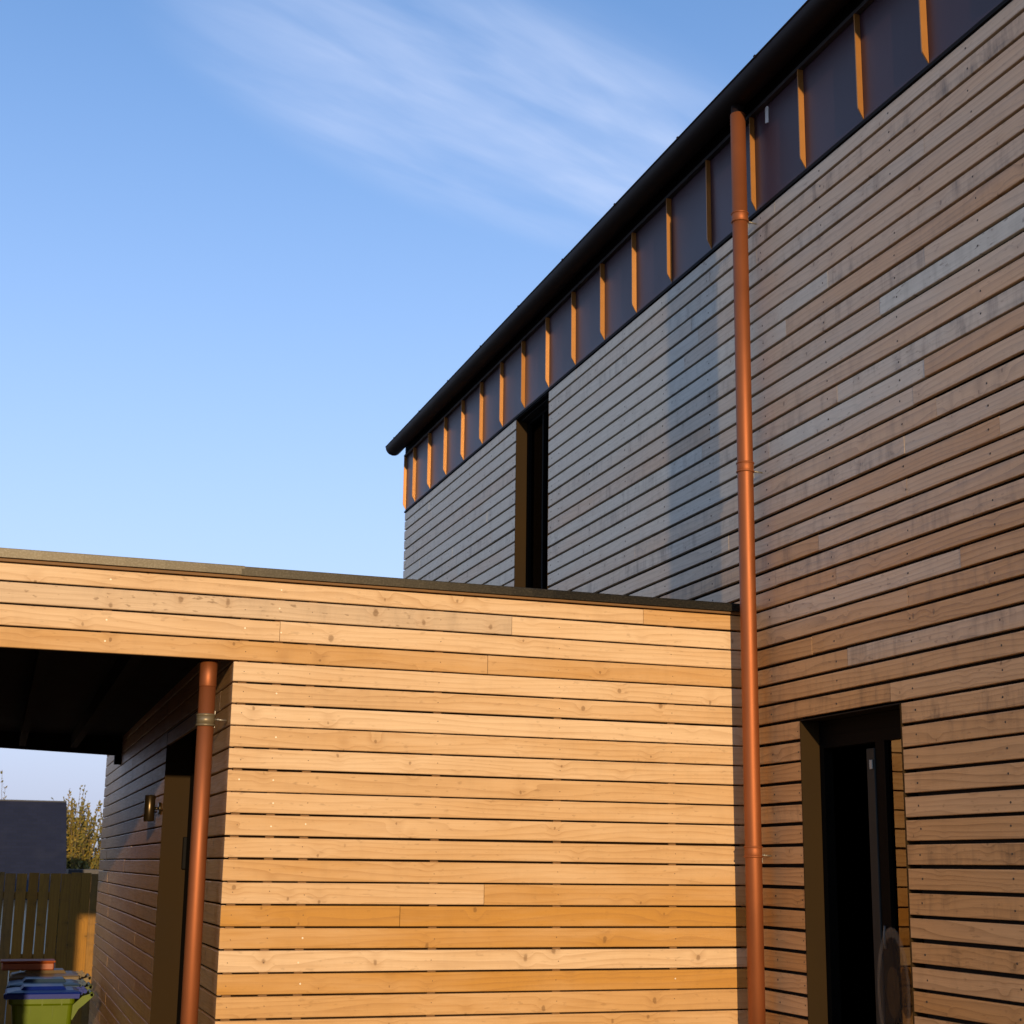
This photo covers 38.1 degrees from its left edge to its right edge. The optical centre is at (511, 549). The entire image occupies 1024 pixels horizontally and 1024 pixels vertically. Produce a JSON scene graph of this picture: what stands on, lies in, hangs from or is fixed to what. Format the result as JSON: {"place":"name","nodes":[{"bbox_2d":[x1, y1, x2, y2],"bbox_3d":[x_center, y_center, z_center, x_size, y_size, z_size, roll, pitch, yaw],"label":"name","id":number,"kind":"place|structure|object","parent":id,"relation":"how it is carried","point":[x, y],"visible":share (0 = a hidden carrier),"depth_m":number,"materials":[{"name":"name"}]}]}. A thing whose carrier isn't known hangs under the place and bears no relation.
{"place":"outdoors","nodes":[
{"label":"outdoors","id":0,"kind":"place"},
{"bbox_2d":[0,799,66,984],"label":"slate roofed house","id":1,"kind":"structure","parent":0,"point":[33,836],"depth_m":23.67,"materials":[{"name":"grey tile"}]},
{"bbox_2d":[66,869,102,932],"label":"shed","id":2,"kind":"structure","parent":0,"point":[91,871],"depth_m":28.18,"materials":[{"name":"metal"}]},
{"bbox_2d":[0,0,806,854],"label":"sky","id":3,"kind":"structure","parent":0,"point":[244,244],"materials":[{"name":"blue"}]},
{"label":"ground","id":4,"kind":"structure","parent":0,"visible":0},
{"bbox_2d":[3,984,93,1023],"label":"wheelie bin","id":5,"kind":"object","parent":4,"relation":"on","point":[45,1003],"visible":1,"depth_m":11.36,"materials":[{"name":"plastic"}]},
{"bbox_2d":[6,976,92,989],"bbox_3d":[-3.784,4.016,12.008,0.665,1.058,0.495,5,-13,-18],"label":"wheelie bin","id":6,"kind":"object","parent":4,"relation":"on","point":[52,980],"visible":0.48,"depth_m":11.99,"materials":[{"name":"plastic"}]},
{"bbox_2d":[9,968,90,982],"bbox_3d":[-3.944,4.112,12.539,0.665,1.088,0.495,5,-13,-18],"label":"wheelie bin","id":7,"kind":"object","parent":4,"relation":"on","point":[62,972],"visible":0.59,"depth_m":12.49,"materials":[{"name":"plastic"}]},
{"bbox_2d":[0,959,55,970],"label":"plastic box","id":8,"kind":"object","parent":7,"relation":"on","point":[24,964],"visible":1,"depth_m":12.48,"materials":[{"name":"brown plastic"}]},
{"bbox_2d":[0,872,100,1023],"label":"board fence","id":9,"kind":"object","parent":4,"relation":"on","point":[74,947],"visible":0.16,"depth_m":16.03,"materials":[{"name":"brown wood"}]},
{"bbox_2d":[51,785,103,953],"bbox_3d":[-9.301,6.777,31.292,2.177,3.615,2.166,5,-13,-18],"label":"willow shrub","id":10,"kind":"object","parent":4,"relation":"on","point":[79,843],"visible":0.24,"depth_m":31.18,"materials":[{"name":"green plant"}]},
{"bbox_2d":[70,800,104,867],"bbox_3d":[-8.475,6.964,32.107,2.294,3.610,2.065,5,-13,-18],"label":"willow shrub","id":11,"kind":"object","parent":4,"relation":"on","point":[100,823],"depth_m":32.12,"materials":[{"name":"plant"}]},
{"bbox_2d":[0,548,747,1023],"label":"extension","id":12,"kind":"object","parent":4,"relation":"on","point":[442,802],"visible":0.88,"depth_m":7.02,"materials":[{"name":"beige wood"}]},
{"bbox_2d":[143,795,160,820],"bbox_3d":[-2.240,1.613,9.245,0.101,0.161,0.075,5,-13,-18],"label":"wall lamp","id":13,"kind":"object","parent":12,"relation":"attached to","point":[150,808],"visible":1,"depth_m":9.22,"materials":[{"name":"brown metal"}]},
{"bbox_2d":[150,710,214,1023],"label":"passage door","id":14,"kind":"structure","parent":12,"relation":"in","point":[167,981],"depth_m":9.05,"materials":[{"name":"brown wood"}]},
{"bbox_2d":[180,659,226,1023],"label":"drainpipe","id":15,"kind":"object","parent":12,"relation":"attached to","point":[205,721],"visible":0.94,"depth_m":6.60,"materials":[{"name":"orange metal"}]},
{"bbox_2d":[385,0,1023,1023],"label":"barn","id":16,"kind":"structure","parent":4,"relation":"on","point":[571,426],"depth_m":7.05,"materials":[{"name":"brown"}]},
{"bbox_2d":[514,392,554,588],"bbox_3d":[0.210,-0.068,11.082,0.151,2.076,0.738,5,-13,-18],"label":"window","id":17,"kind":"structure","parent":16,"relation":"in","point":[531,560],"depth_m":11.39,"materials":[{"name":"black glass"}]},
{"bbox_2d":[730,105,771,1023],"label":"drainpipe","id":18,"kind":"object","parent":16,"relation":"attached to","point":[753,846],"visible":1,"depth_m":7.47,"materials":[{"name":"orange metal"}]},
{"bbox_2d":[800,703,927,1023],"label":"door","id":19,"kind":"structure","parent":16,"relation":"in","point":[892,939],"depth_m":6.66,"materials":[{"name":"brown metal"}]},
{"bbox_2d":[887,966,900,1018],"bbox_3d":[1.631,1.893,6.338,0.004,0.540,0.248,5,-13,-18],"label":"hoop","id":20,"kind":"object","parent":16,"relation":"hanging from","point":[893,993],"visible":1,"depth_m":6.34,"materials":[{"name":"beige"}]}
]}

